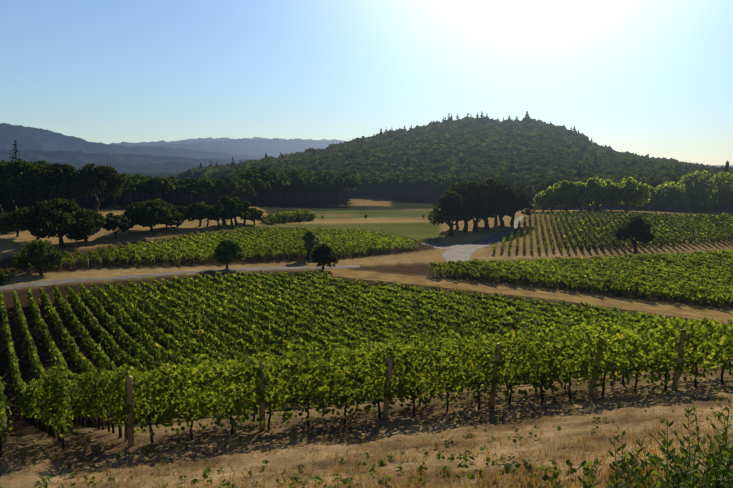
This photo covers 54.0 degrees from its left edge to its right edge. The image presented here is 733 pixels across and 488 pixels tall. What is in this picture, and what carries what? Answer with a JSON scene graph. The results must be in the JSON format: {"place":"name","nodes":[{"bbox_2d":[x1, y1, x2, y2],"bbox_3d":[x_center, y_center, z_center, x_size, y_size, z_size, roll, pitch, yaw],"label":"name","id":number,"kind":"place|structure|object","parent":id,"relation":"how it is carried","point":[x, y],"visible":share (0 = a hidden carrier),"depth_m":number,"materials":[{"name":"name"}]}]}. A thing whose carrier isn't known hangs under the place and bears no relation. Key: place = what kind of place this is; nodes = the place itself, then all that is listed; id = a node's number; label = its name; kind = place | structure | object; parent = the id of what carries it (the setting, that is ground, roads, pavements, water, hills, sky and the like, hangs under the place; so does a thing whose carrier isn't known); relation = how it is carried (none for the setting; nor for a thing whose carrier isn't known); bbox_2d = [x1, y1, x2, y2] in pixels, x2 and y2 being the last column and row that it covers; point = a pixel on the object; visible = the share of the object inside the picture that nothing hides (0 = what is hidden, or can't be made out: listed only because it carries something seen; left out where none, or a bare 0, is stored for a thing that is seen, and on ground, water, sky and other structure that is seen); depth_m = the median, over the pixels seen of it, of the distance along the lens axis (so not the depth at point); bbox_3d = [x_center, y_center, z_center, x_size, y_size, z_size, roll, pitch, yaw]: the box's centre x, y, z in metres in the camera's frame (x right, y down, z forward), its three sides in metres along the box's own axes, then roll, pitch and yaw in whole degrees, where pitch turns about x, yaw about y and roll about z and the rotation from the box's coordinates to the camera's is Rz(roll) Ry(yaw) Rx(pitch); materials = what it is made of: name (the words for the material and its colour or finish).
{"place":"outdoors","nodes":[
{"label":"outdoors","id":0,"kind":"place"},
{"bbox_2d":[0,160,208,173],"bbox_3d":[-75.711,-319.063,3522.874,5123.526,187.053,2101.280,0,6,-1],"label":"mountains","id":1,"kind":"structure","parent":0,"point":[174,167],"depth_m":3438.26,"materials":[{"name":"blue"}]},
{"bbox_2d":[0,149,250,165],"bbox_3d":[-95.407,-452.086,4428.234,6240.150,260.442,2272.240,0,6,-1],"label":"mountains","id":2,"kind":"structure","parent":0,"point":[73,156],"depth_m":4352.23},
{"bbox_2d":[0,123,264,159],"bbox_3d":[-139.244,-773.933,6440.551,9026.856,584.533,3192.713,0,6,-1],"label":"mountains","id":3,"kind":"structure","parent":0,"point":[29,138],"depth_m":6333.99,"materials":[{"name":"blue"}]},
{"bbox_2d":[122,172,180,177],"bbox_3d":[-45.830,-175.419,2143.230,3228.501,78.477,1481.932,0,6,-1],"label":"foothills","id":4,"kind":"structure","parent":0,"point":[163,174],"depth_m":2080.08,"materials":[{"name":"grey"}]},
{"bbox_2d":[111,137,347,146],"bbox_3d":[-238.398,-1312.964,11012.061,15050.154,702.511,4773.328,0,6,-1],"label":"mountains","id":5,"kind":"structure","parent":0,"point":[161,142],"depth_m":11474.97,"materials":[{"name":"blue"}]},
{"bbox_2d":[130,138,343,157],"bbox_3d":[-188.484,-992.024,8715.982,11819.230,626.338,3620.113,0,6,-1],"label":"mountains","id":6,"kind":"structure","parent":0,"point":[274,147],"depth_m":9137.79,"materials":[{"name":"blue"}]},
{"bbox_2d":[0,215,522,289],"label":"road","id":7,"kind":"structure","parent":0,"point":[462,252],"depth_m":118.94,"materials":[{"name":"grey asphalt"}]},
{"bbox_2d":[0,165,732,487],"bbox_3d":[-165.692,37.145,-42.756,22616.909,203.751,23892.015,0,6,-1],"label":"ground","id":8,"kind":"structure","parent":0,"point":[402,218],"depth_m":21.23,"materials":[{"name":"brown soil"}]},
{"bbox_2d":[10,213,315,270],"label":"trees","id":9,"kind":"object","parent":8,"relation":"on","point":[35,254],"visible":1,"depth_m":110.96,"materials":[{"name":"green plant"}]},
{"bbox_2d":[0,272,731,456],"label":"vine trunks","id":10,"kind":"object","parent":8,"relation":"on","point":[33,422],"visible":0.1,"depth_m":22.25,"materials":[{"name":"brown wood"}]},
{"bbox_2d":[134,368,728,426],"bbox_3d":[5.664,4.043,21.035,23.932,0.429,0.463,-1,6,-14],"label":"drip hose","id":11,"kind":"object","parent":10,"relation":"on","point":[436,396],"visible":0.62,"depth_m":20.19,"materials":[{"name":"black"}]},
{"bbox_2d":[0,210,732,417],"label":"vine leaves","id":12,"kind":"object","parent":8,"relation":"on","point":[477,315],"visible":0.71,"depth_m":78.81,"materials":[{"name":"green plant"}]},
{"bbox_2d":[0,314,732,443],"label":"vine leaves","id":13,"kind":"object","parent":8,"relation":"on","point":[89,391],"visible":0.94,"depth_m":20.62,"materials":[{"name":"green plant"}]},
{"bbox_2d":[0,385,732,487],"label":"green weeds","id":14,"kind":"object","parent":8,"relation":"on","point":[660,483],"visible":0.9,"depth_m":7.91,"materials":[{"name":"green plant"}]},
{"bbox_2d":[0,115,732,274],"bbox_3d":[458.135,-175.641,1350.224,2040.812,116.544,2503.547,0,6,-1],"label":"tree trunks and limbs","id":15,"kind":"object","parent":8,"relation":"on","point":[212,198],"visible":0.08,"depth_m":312.09,"materials":[{"name":"brown plant"}]},
{"bbox_2d":[300,228,322,249],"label":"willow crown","id":16,"kind":"object","parent":15,"relation":"attached to","point":[308,237],"visible":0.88,"depth_m":127.47,"materials":[{"name":"green plant"}]},
{"bbox_2d":[0,116,732,283],"bbox_3d":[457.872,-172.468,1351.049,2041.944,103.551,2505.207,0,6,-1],"label":"trees","id":17,"kind":"object","parent":15,"relation":"attached to","point":[539,152],"visible":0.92,"depth_m":397.72,"materials":[{"name":"green plant"}]},
{"bbox_2d":[10,111,730,178],"bbox_3d":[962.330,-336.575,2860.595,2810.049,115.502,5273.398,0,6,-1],"label":"conifer trees","id":18,"kind":"object","parent":15,"relation":"attached to","point":[510,169],"visible":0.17,"depth_m":984.19,"materials":[{"name":"green plant"}]},
{"bbox_2d":[533,169,732,208],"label":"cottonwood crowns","id":19,"kind":"object","parent":15,"relation":"attached to","point":[699,185],"visible":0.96,"depth_m":244.94,"materials":[{"name":"green plant"}]},
{"bbox_2d":[1,386,732,487],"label":"dry grass tufts","id":20,"kind":"object","parent":8,"relation":"on","point":[496,479],"visible":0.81,"depth_m":11.57,"materials":[{"name":"plant"}]},
{"bbox_2d":[14,238,731,446],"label":"trellis posts","id":21,"kind":"object","parent":8,"relation":"on","point":[130,416],"visible":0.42,"depth_m":20.63,"materials":[{"name":"brown wood"}]},
{"bbox_2d":[133,334,725,412],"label":"trellis wires","id":22,"kind":"object","parent":21,"relation":"attached to","point":[432,358],"visible":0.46,"depth_m":20.16,"materials":[{"name":"silver metal"}]},
{"bbox_2d":[132,317,728,389],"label":"vine shoots","id":23,"kind":"object","parent":21,"relation":"attached to","point":[469,351],"visible":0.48,"depth_m":20.37,"materials":[{"name":"green plant"}]},
{"bbox_2d":[275,210,563,253],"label":"vineyard rows","id":24,"kind":"object","parent":8,"relation":"on","point":[559,244],"visible":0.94,"depth_m":170.92,"materials":[{"name":"green plant"}]},
{"bbox_2d":[532,385,732,487],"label":"weed stems","id":25,"kind":"object","parent":8,"relation":"on","point":[676,471],"visible":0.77,"depth_m":5.13,"materials":[{"name":"green plant"}]},
{"bbox_2d":[0,0,732,164],"label":"sky","id":26,"kind":"structure","parent":0,"point":[654,78],"materials":[{"name":"blue"}]},
{"bbox_2d":[328,270,732,323],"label":"dirt road","id":27,"kind":"structure","parent":0,"point":[686,311],"depth_m":96.82,"materials":[{"name":"brown soil"}]},
{"bbox_2d":[572,207,731,209],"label":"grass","id":28,"kind":"structure","parent":0,"point":[620,208],"depth_m":412.75,"materials":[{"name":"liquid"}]}
]}

